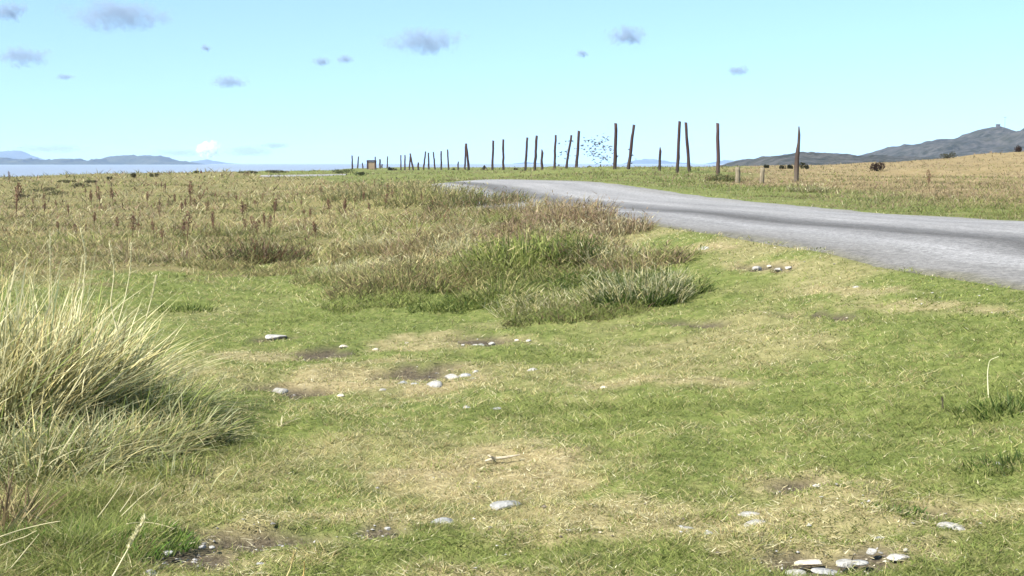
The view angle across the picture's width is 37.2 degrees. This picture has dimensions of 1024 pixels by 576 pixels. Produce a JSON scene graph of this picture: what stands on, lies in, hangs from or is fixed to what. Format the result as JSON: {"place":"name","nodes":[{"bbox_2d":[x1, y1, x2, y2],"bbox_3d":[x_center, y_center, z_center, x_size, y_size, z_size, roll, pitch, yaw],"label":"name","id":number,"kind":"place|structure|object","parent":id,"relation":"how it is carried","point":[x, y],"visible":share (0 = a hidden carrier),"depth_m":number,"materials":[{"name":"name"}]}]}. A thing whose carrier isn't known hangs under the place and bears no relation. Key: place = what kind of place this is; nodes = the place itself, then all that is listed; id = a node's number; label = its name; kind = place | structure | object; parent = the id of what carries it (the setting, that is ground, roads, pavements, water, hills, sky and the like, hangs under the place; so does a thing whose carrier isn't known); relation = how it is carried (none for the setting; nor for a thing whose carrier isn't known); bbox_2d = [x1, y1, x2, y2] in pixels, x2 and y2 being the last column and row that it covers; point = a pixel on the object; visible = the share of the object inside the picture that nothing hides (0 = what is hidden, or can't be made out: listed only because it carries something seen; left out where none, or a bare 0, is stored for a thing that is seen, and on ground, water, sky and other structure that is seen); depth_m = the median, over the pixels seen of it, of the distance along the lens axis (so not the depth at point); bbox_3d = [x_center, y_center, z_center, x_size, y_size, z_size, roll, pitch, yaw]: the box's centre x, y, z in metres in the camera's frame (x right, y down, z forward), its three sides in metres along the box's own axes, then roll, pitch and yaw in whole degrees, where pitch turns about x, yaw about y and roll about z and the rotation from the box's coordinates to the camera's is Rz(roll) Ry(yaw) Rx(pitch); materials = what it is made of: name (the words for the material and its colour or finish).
{"place":"outdoors","nodes":[
{"label":"outdoors","id":0,"kind":"place"},
{"bbox_2d":[0,150,44,159],"bbox_3d":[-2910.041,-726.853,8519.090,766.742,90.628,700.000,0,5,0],"label":"island","id":1,"kind":"structure","parent":0,"point":[15,154],"depth_m":8465.44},
{"bbox_2d":[0,157,110,164],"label":"island","id":2,"kind":"structure","parent":0,"point":[28,161],"depth_m":4270.03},
{"bbox_2d":[102,155,205,164],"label":"island","id":3,"kind":"structure","parent":0,"point":[137,160],"depth_m":4448.60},
{"bbox_2d":[191,159,234,163],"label":"island","id":4,"kind":"structure","parent":0,"point":[206,161],"depth_m":8424.65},
{"bbox_2d":[260,174,346,176],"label":"track","id":5,"kind":"structure","parent":0,"point":[304,175],"depth_m":98.50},
{"bbox_2d":[0,164,722,176],"bbox_3d":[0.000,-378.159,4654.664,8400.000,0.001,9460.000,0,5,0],"label":"sea","id":6,"kind":"structure","parent":0,"point":[22,170],"depth_m":1418.86,"materials":[{"name":"liquid"}]},
{"bbox_2d":[0,152,1023,575],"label":"ground","id":7,"kind":"structure","parent":0,"point":[430,368],"depth_m":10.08,"materials":[{"name":"plant"}]},
{"bbox_2d":[13,182,24,216],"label":"dead dock","id":8,"kind":"object","parent":7,"relation":"on","point":[18,193],"visible":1,"depth_m":45.31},
{"bbox_2d":[0,460,83,532],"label":"marram clump","id":9,"kind":"object","parent":7,"relation":"on","point":[5,509],"visible":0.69,"depth_m":6.81,"materials":[{"name":"beige plant"}]},
{"bbox_2d":[30,254,71,263],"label":"grass tussock","id":10,"kind":"object","parent":7,"relation":"on","point":[41,259],"depth_m":23.90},
{"bbox_2d":[59,246,109,256],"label":"grass tussock","id":11,"kind":"object","parent":7,"relation":"on","point":[77,252],"depth_m":25.93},
{"bbox_2d":[0,231,199,444],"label":"marram clump","id":12,"kind":"object","parent":7,"relation":"on","point":[3,337],"visible":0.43,"depth_m":8.73,"materials":[{"name":"beige plant"}]},
{"bbox_2d":[48,231,51,336],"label":"marram stalk","id":13,"kind":"object","parent":12,"relation":"on","point":[49,235],"visible":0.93,"depth_m":9.55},
{"bbox_2d":[108,241,120,343],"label":"marram stalk","id":14,"kind":"object","parent":12,"relation":"on","point":[113,275],"visible":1,"depth_m":9.19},
{"bbox_2d":[0,507,211,571],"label":"grass tussock","id":15,"kind":"object","parent":7,"relation":"on","point":[177,545],"depth_m":6.43,"materials":[{"name":"plant"}]},
{"bbox_2d":[0,248,217,442],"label":"marram clump","id":16,"kind":"object","parent":7,"relation":"on","point":[17,342],"visible":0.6,"depth_m":8.88,"materials":[{"name":"beige plant"}]},
{"bbox_2d":[111,242,132,343],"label":"marram stalk","id":17,"kind":"object","parent":16,"relation":"on","point":[130,243],"visible":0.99,"depth_m":9.32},
{"bbox_2d":[0,384,230,507],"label":"marram clump","id":18,"kind":"object","parent":7,"relation":"on","point":[20,469],"visible":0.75,"depth_m":7.93,"materials":[{"name":"green plant"}]},
{"bbox_2d":[0,398,237,482],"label":"marram clump","id":19,"kind":"object","parent":7,"relation":"on","point":[115,439],"visible":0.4,"depth_m":8.18,"materials":[{"name":"green plant"}]},
{"bbox_2d":[112,514,145,575],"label":"grass stalk","id":20,"kind":"object","parent":7,"relation":"on","point":[133,536],"depth_m":5.69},
{"bbox_2d":[0,241,266,432],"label":"marram clump","id":21,"kind":"object","parent":7,"relation":"on","point":[111,367],"visible":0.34,"depth_m":9.24,"materials":[{"name":"beige plant"}]},
{"bbox_2d":[76,228,86,351],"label":"marram stalk","id":22,"kind":"object","parent":21,"relation":"on","point":[84,246],"visible":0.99,"depth_m":9.07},
{"bbox_2d":[135,275,156,351],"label":"marram stalk","id":23,"kind":"object","parent":21,"relation":"on","point":[155,281],"visible":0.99,"depth_m":9.69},
{"bbox_2d":[34,299,247,412],"bbox_3d":[-2.652,0.444,9.694,2.121,0.811,2.383,0,5,0],"label":"marram clump","id":24,"kind":"object","parent":7,"relation":"on","point":[149,364],"visible":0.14,"depth_m":9.71,"materials":[{"name":"green plant"}]},
{"bbox_2d":[43,397,265,464],"bbox_3d":[-2.146,0.777,8.514,1.465,0.363,1.214,4,6,38],"label":"marram clump","id":25,"kind":"object","parent":7,"relation":"on","point":[179,437],"visible":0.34,"depth_m":8.47,"materials":[{"name":"green plant"}]},
{"bbox_2d":[106,446,239,497],"bbox_3d":[-1.722,0.936,7.684,0.696,0.215,0.709,0,5,0],"label":"grass tussock","id":26,"kind":"object","parent":7,"relation":"on","point":[191,469],"depth_m":7.79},
{"bbox_2d":[71,357,293,441],"bbox_3d":[-2.137,0.653,9.317,1.726,0.459,1.884,0,5,0],"label":"marram clump","id":27,"kind":"object","parent":7,"relation":"on","point":[162,400],"visible":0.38,"depth_m":9.26,"materials":[{"name":"green plant"}]},
{"bbox_2d":[153,301,216,313],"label":"grass tussock","id":28,"kind":"object","parent":7,"relation":"on","point":[181,308],"depth_m":16.93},
{"bbox_2d":[173,255,224,266],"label":"grass tussock","id":29,"kind":"object","parent":7,"relation":"on","point":[193,262],"depth_m":23.38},
{"bbox_2d":[121,393,286,454],"bbox_3d":[-1.886,0.757,8.785,1.150,0.333,1.134,0,5,0],"label":"marram clump","id":30,"kind":"object","parent":7,"relation":"on","point":[230,430],"visible":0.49,"depth_m":8.83,"materials":[{"name":"green plant"}]},
{"bbox_2d":[185,227,223,237],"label":"grass tussock","id":31,"kind":"object","parent":7,"relation":"on","point":[203,234],"depth_m":33.21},
{"bbox_2d":[189,257,250,272],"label":"grass tussock","id":32,"kind":"object","parent":7,"relation":"on","point":[210,264],"depth_m":22.91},
{"bbox_2d":[228,252,284,263],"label":"grass tussock","id":33,"kind":"object","parent":7,"relation":"on","point":[255,260],"depth_m":23.72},
{"bbox_2d":[195,231,321,264],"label":"grass tussock","id":34,"kind":"object","parent":7,"relation":"on","point":[268,251],"depth_m":23.93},
{"bbox_2d":[265,334,286,339],"bbox_3d":[-2.229,0.466,14.329,0.216,0.051,0.164,0,5,0],"label":"stone","id":35,"kind":"object","parent":7,"relation":"on","point":[271,337],"visible":0.9,"depth_m":14.28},
{"bbox_2d":[249,261,306,276],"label":"grass tussock","id":36,"kind":"object","parent":7,"relation":"on","point":[295,269],"depth_m":22.20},
{"bbox_2d":[264,257,312,269],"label":"grass tussock","id":37,"kind":"object","parent":7,"relation":"on","point":[297,263],"depth_m":22.96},
{"bbox_2d":[279,235,322,248],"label":"grass tussock","id":38,"kind":"object","parent":7,"relation":"on","point":[295,243],"depth_m":26.69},
{"bbox_2d":[0,167,633,294],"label":"field grass","id":39,"kind":"structure","parent":7,"relation":"on","point":[190,245],"depth_m":33.45,"materials":[{"name":"plant"}]},
{"bbox_2d":[330,249,366,264],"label":"grass tussock","id":40,"kind":"object","parent":7,"relation":"on","point":[346,259],"depth_m":23.25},
{"bbox_2d":[303,253,400,277],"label":"grass tussock","id":41,"kind":"object","parent":7,"relation":"on","point":[344,266],"depth_m":20.55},
{"bbox_2d":[289,257,418,287],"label":"grass tussock","id":42,"kind":"object","parent":7,"relation":"on","point":[322,275],"depth_m":19.29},
{"bbox_2d":[328,236,402,257],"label":"grass tussock","id":43,"kind":"object","parent":7,"relation":"on","point":[361,247],"depth_m":24.09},
{"bbox_2d":[348,228,402,248],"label":"grass tussock","id":44,"kind":"object","parent":7,"relation":"on","point":[369,241],"depth_m":25.00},
{"bbox_2d":[317,288,436,312],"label":"grass tussock","id":45,"kind":"object","parent":7,"relation":"on","point":[388,300],"depth_m":16.57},
{"bbox_2d":[314,174,445,202],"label":"grass tussock","id":46,"kind":"object","parent":7,"relation":"on","point":[356,194],"depth_m":47.07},
{"bbox_2d":[311,253,490,300],"bbox_3d":[-1.248,-0.143,17.727,2.243,0.580,1.997,0,5,0],"label":"grass tussock","id":47,"kind":"object","parent":7,"relation":"on","point":[357,283],"depth_m":17.56,"materials":[{"name":"plant"}]},
{"bbox_2d":[373,247,440,272],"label":"grass tussock","id":48,"kind":"object","parent":7,"relation":"on","point":[414,262],"depth_m":19.52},
{"bbox_2d":[367,247,449,272],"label":"grass tussock","id":49,"kind":"object","parent":7,"relation":"on","point":[417,255],"depth_m":20.48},
{"bbox_2d":[394,229,445,249],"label":"grass tussock","id":50,"kind":"object","parent":7,"relation":"on","point":[416,233],"depth_m":23.72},
{"bbox_2d":[389,235,460,258],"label":"grass tussock","id":51,"kind":"object","parent":7,"relation":"on","point":[413,248],"depth_m":22.38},
{"bbox_2d":[366,178,489,207],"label":"grass tussock","id":52,"kind":"object","parent":7,"relation":"on","point":[457,191],"depth_m":42.29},
{"bbox_2d":[397,280,468,293],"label":"grass tussock","id":53,"kind":"object","parent":7,"relation":"on","point":[432,286],"depth_m":17.28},
{"bbox_2d":[418,251,485,280],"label":"grass tussock","id":54,"kind":"object","parent":7,"relation":"on","point":[447,265],"depth_m":18.49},
{"bbox_2d":[428,215,481,233],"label":"grass tussock","id":55,"kind":"object","parent":7,"relation":"on","point":[454,225],"depth_m":25.78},
{"bbox_2d":[424,230,486,258],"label":"grass tussock","id":56,"kind":"object","parent":7,"relation":"on","point":[459,245],"depth_m":21.24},
{"bbox_2d":[390,251,524,289],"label":"grass tussock","id":57,"kind":"object","parent":7,"relation":"on","point":[415,271],"depth_m":17.84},
{"bbox_2d":[404,285,533,313],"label":"grass tussock","id":58,"kind":"object","parent":7,"relation":"on","point":[444,304],"depth_m":15.87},
{"bbox_2d":[434,217,504,242],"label":"grass tussock","id":59,"kind":"object","parent":7,"relation":"on","point":[444,231],"depth_m":24.08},
{"bbox_2d":[417,185,537,210],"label":"grass tussock","id":60,"kind":"object","parent":7,"relation":"on","point":[448,201],"depth_m":38.49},
{"bbox_2d":[436,246,535,284],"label":"grass tussock","id":61,"kind":"object","parent":7,"relation":"on","point":[492,265],"depth_m":17.77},
{"bbox_2d":[438,271,542,306],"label":"grass tussock","id":62,"kind":"object","parent":7,"relation":"on","point":[490,290],"depth_m":16.09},
{"bbox_2d":[462,207,519,227],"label":"grass tussock","id":63,"kind":"object","parent":7,"relation":"on","point":[493,219],"depth_m":25.16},
{"bbox_2d":[485,454,519,461],"bbox_3d":[-0.071,0.917,8.213,0.197,0.035,0.130,2,5,24],"label":"dead stick","id":64,"kind":"object","parent":7,"relation":"on","point":[491,458],"visible":1,"depth_m":8.19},
{"bbox_2d":[490,500,520,509],"bbox_3d":[-0.034,1.035,7.241,0.154,0.048,0.122,-3,5,-31],"label":"stone","id":65,"kind":"object","parent":7,"relation":"on","point":[506,504],"visible":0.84,"depth_m":7.19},
{"bbox_2d":[470,228,554,250],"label":"grass tussock","id":66,"kind":"object","parent":7,"relation":"on","point":[511,237],"depth_m":21.43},
{"bbox_2d":[443,212,584,249],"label":"grass tussock","id":67,"kind":"object","parent":7,"relation":"on","point":[495,229],"depth_m":22.58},
{"bbox_2d":[8,230,1023,575],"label":"dead straw","id":68,"kind":"object","parent":7,"relation":"on","point":[604,488],"visible":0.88,"depth_m":6.91,"materials":[{"name":"plant"}]},
{"bbox_2d":[467,187,571,218],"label":"grass tussock","id":69,"kind":"object","parent":7,"relation":"on","point":[528,203],"depth_m":29.23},
{"bbox_2d":[477,268,574,289],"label":"grass tussock","id":70,"kind":"object","parent":7,"relation":"on","point":[515,280],"depth_m":17.26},
{"bbox_2d":[443,223,610,272],"bbox_3d":[0.181,-0.467,18.403,2.084,0.663,1.697,0,5,0],"label":"grass tussock","id":71,"kind":"object","parent":7,"relation":"on","point":[499,249],"depth_m":18.25,"materials":[{"name":"plant"}]},
{"bbox_2d":[473,251,589,287],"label":"grass tussock","id":72,"kind":"object","parent":7,"relation":"on","point":[536,273],"depth_m":17.43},
{"bbox_2d":[481,280,607,318],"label":"grass tussock","id":73,"kind":"object","parent":7,"relation":"on","point":[541,304],"depth_m":15.26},
{"bbox_2d":[495,279,598,309],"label":"grass tussock","id":74,"kind":"object","parent":7,"relation":"on","point":[553,289],"depth_m":15.82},
{"bbox_2d":[505,215,590,236],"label":"grass tussock","id":75,"kind":"object","parent":7,"relation":"on","point":[555,221],"depth_m":22.28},
{"bbox_2d":[489,201,622,236],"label":"grass tussock","id":76,"kind":"object","parent":7,"relation":"on","point":[573,216],"depth_m":23.14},
{"bbox_2d":[517,196,594,220],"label":"grass tussock","id":77,"kind":"object","parent":7,"relation":"on","point":[553,207],"depth_m":25.39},
{"bbox_2d":[510,192,622,223],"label":"grass tussock","id":78,"kind":"object","parent":7,"relation":"on","point":[594,207],"depth_m":24.44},
{"bbox_2d":[515,227,619,270],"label":"grass tussock","id":79,"kind":"object","parent":7,"relation":"on","point":[586,248],"depth_m":17.99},
{"bbox_2d":[518,266,624,292],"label":"grass tussock","id":80,"kind":"object","parent":7,"relation":"on","point":[550,277],"depth_m":16.81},
{"bbox_2d":[535,265,609,291],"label":"grass tussock","id":81,"kind":"object","parent":7,"relation":"on","point":[574,277],"depth_m":16.47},
{"bbox_2d":[496,297,653,327],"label":"grass tussock","id":82,"kind":"object","parent":7,"relation":"on","point":[573,311],"depth_m":14.31,"materials":[{"name":"plant"}]},
{"bbox_2d":[541,269,609,286],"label":"grass tussock","id":83,"kind":"object","parent":7,"relation":"on","point":[576,277],"depth_m":16.62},
{"bbox_2d":[575,131,579,167],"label":"wooden pole","id":84,"kind":"object","parent":7,"relation":"on","point":[577,149],"visible":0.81,"depth_m":92.62,"materials":[{"name":"brown wood"}]},
{"bbox_2d":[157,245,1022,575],"bbox_3d":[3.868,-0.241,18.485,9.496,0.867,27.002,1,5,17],"label":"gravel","id":85,"kind":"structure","parent":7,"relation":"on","point":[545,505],"depth_m":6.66,"materials":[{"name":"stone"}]},
{"bbox_2d":[558,286,625,307],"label":"grass tussock","id":86,"kind":"object","parent":7,"relation":"on","point":[576,301],"depth_m":15.05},
{"bbox_2d":[554,230,659,269],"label":"grass tussock","id":87,"kind":"object","parent":7,"relation":"on","point":[608,254],"depth_m":17.89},
{"bbox_2d":[574,234,644,253],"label":"grass tussock","id":88,"kind":"object","parent":7,"relation":"on","point":[615,244],"depth_m":19.04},
{"bbox_2d":[613,123,617,168],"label":"wooden pole","id":89,"kind":"object","parent":7,"relation":"on","point":[615,148],"visible":0.85,"depth_m":81.71,"materials":[{"name":"brown wood"}]},
{"bbox_2d":[572,206,659,239],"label":"grass tussock","id":90,"kind":"object","parent":7,"relation":"on","point":[617,225],"depth_m":21.35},
{"bbox_2d":[232,165,1023,220],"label":"verge grass","id":91,"kind":"structure","parent":7,"relation":"on","point":[952,209],"depth_m":43.16,"materials":[{"name":"plant"}]},
{"bbox_2d":[587,266,669,287],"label":"grass tussock","id":92,"kind":"object","parent":7,"relation":"on","point":[627,277],"depth_m":16.33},
{"bbox_2d":[627,125,634,168],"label":"wooden pole","id":93,"kind":"object","parent":7,"relation":"on","point":[630,148],"visible":0.83,"depth_m":81.07,"materials":[{"name":"brown wood"}]},
{"bbox_2d":[592,280,687,309],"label":"grass tussock","id":94,"kind":"object","parent":7,"relation":"on","point":[657,302],"depth_m":14.66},
{"bbox_2d":[586,240,696,273],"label":"grass tussock","id":95,"kind":"object","parent":7,"relation":"on","point":[648,264],"depth_m":17.16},
{"bbox_2d":[572,254,721,307],"bbox_3d":[1.296,-0.069,15.024,1.562,0.564,1.351,0,5,0],"label":"grass tussock","id":96,"kind":"object","parent":7,"relation":"on","point":[665,285],"depth_m":14.89,"materials":[{"name":"plant"}]},
{"bbox_2d":[591,235,713,271],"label":"grass tussock","id":97,"kind":"object","parent":7,"relation":"on","point":[691,250],"depth_m":17.41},
{"bbox_2d":[611,267,719,298],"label":"grass tussock","id":98,"kind":"object","parent":7,"relation":"on","point":[701,289],"depth_m":15.25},
{"bbox_2d":[675,121,680,172],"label":"wooden pole","id":99,"kind":"object","parent":7,"relation":"on","point":[678,149],"visible":0.84,"depth_m":73.24,"materials":[{"name":"brown wood"}]},
{"bbox_2d":[684,122,690,171],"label":"wooden pole","id":100,"kind":"object","parent":7,"relation":"on","point":[687,149],"visible":0.85,"depth_m":75.01,"materials":[{"name":"brown wood"}]},
{"bbox_2d":[716,123,719,174],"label":"wooden pole","id":101,"kind":"object","parent":7,"relation":"on","point":[717,151],"visible":0.83,"depth_m":72.88,"materials":[{"name":"brown wood"}]},
{"bbox_2d":[701,173,744,181],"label":"grass tussock","id":102,"kind":"object","parent":7,"relation":"on","point":[715,177],"depth_m":60.59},
{"bbox_2d":[794,126,799,181],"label":"wooden pole","id":103,"kind":"object","parent":7,"relation":"on","point":[796,167],"visible":0.81,"depth_m":65.61,"materials":[{"name":"brown wood"}]},
{"bbox_2d":[784,181,831,192],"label":"grass tussock","id":104,"kind":"object","parent":7,"relation":"on","point":[820,189],"depth_m":42.94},
{"bbox_2d":[794,559,821,566],"bbox_3d":[1.200,1.115,6.160,0.110,0.027,0.080,0,5,0],"label":"stone","id":105,"kind":"object","parent":7,"relation":"on","point":[813,562],"visible":0.95,"depth_m":6.14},
{"bbox_2d":[811,568,838,574],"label":"stone","id":106,"kind":"object","parent":7,"relation":"on","point":[826,571],"visible":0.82,"depth_m":5.99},
{"bbox_2d":[836,559,853,567],"bbox_3d":[1.323,1.102,6.063,0.070,0.033,0.070,4,6,38],"label":"stone","id":107,"kind":"object","parent":7,"relation":"on","point":[844,563],"visible":0.96,"depth_m":6.04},
{"bbox_2d":[711,150,1023,205],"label":"hillside grass","id":108,"kind":"structure","parent":7,"relation":"on","point":[969,199],"depth_m":56.67,"materials":[{"name":"plant"}]},
{"bbox_2d":[869,162,885,170],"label":"bush","id":109,"kind":"object","parent":7,"relation":"on","point":[881,166],"visible":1,"depth_m":88.43,"materials":[{"name":"brown plant"}]},
{"bbox_2d":[866,501,929,517],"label":"grass tussock","id":110,"kind":"object","parent":7,"relation":"on","point":[915,510],"depth_m":6.66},
{"bbox_2d":[887,554,910,560],"bbox_3d":[1.527,1.065,6.009,0.060,0.027,0.088,-5,7,-44],"label":"stone","id":111,"kind":"object","parent":7,"relation":"on","point":[899,556],"visible":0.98,"depth_m":5.99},
{"bbox_2d":[936,522,964,529],"bbox_3d":[1.858,1.014,6.399,0.135,0.057,0.093,0,5,0],"label":"stone","id":112,"kind":"object","parent":7,"relation":"on","point":[943,524],"visible":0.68,"depth_m":6.38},
{"bbox_2d":[937,387,1023,423],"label":"grass tussock","id":113,"kind":"object","parent":7,"relation":"on","point":[995,407],"depth_m":8.09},
{"bbox_2d":[946,445,1023,476],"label":"grass tussock","id":114,"kind":"object","parent":7,"relation":"on","point":[1001,461],"depth_m":7.12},
{"bbox_2d":[0,0,1023,163],"label":"sky","id":115,"kind":"structure","parent":0,"point":[228,81],"materials":[{"name":"blue"}]},
{"bbox_2d":[623,159,692,163],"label":"island","id":116,"kind":"structure","parent":0,"point":[649,161],"depth_m":8685.41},
{"bbox_2d":[426,179,1023,290],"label":"road","id":117,"kind":"structure","parent":0,"point":[988,252],"depth_m":20.60,"materials":[{"name":"asphalt"}]},
{"bbox_2d":[720,152,942,166],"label":"hill","id":118,"kind":"structure","parent":0,"point":[813,158],"depth_m":883.28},
{"bbox_2d":[858,126,1023,157],"bbox_3d":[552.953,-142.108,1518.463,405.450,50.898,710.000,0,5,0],"label":"hill","id":119,"kind":"structure","parent":0,"point":[995,140],"depth_m":1414.03,"materials":[{"name":"stone"}]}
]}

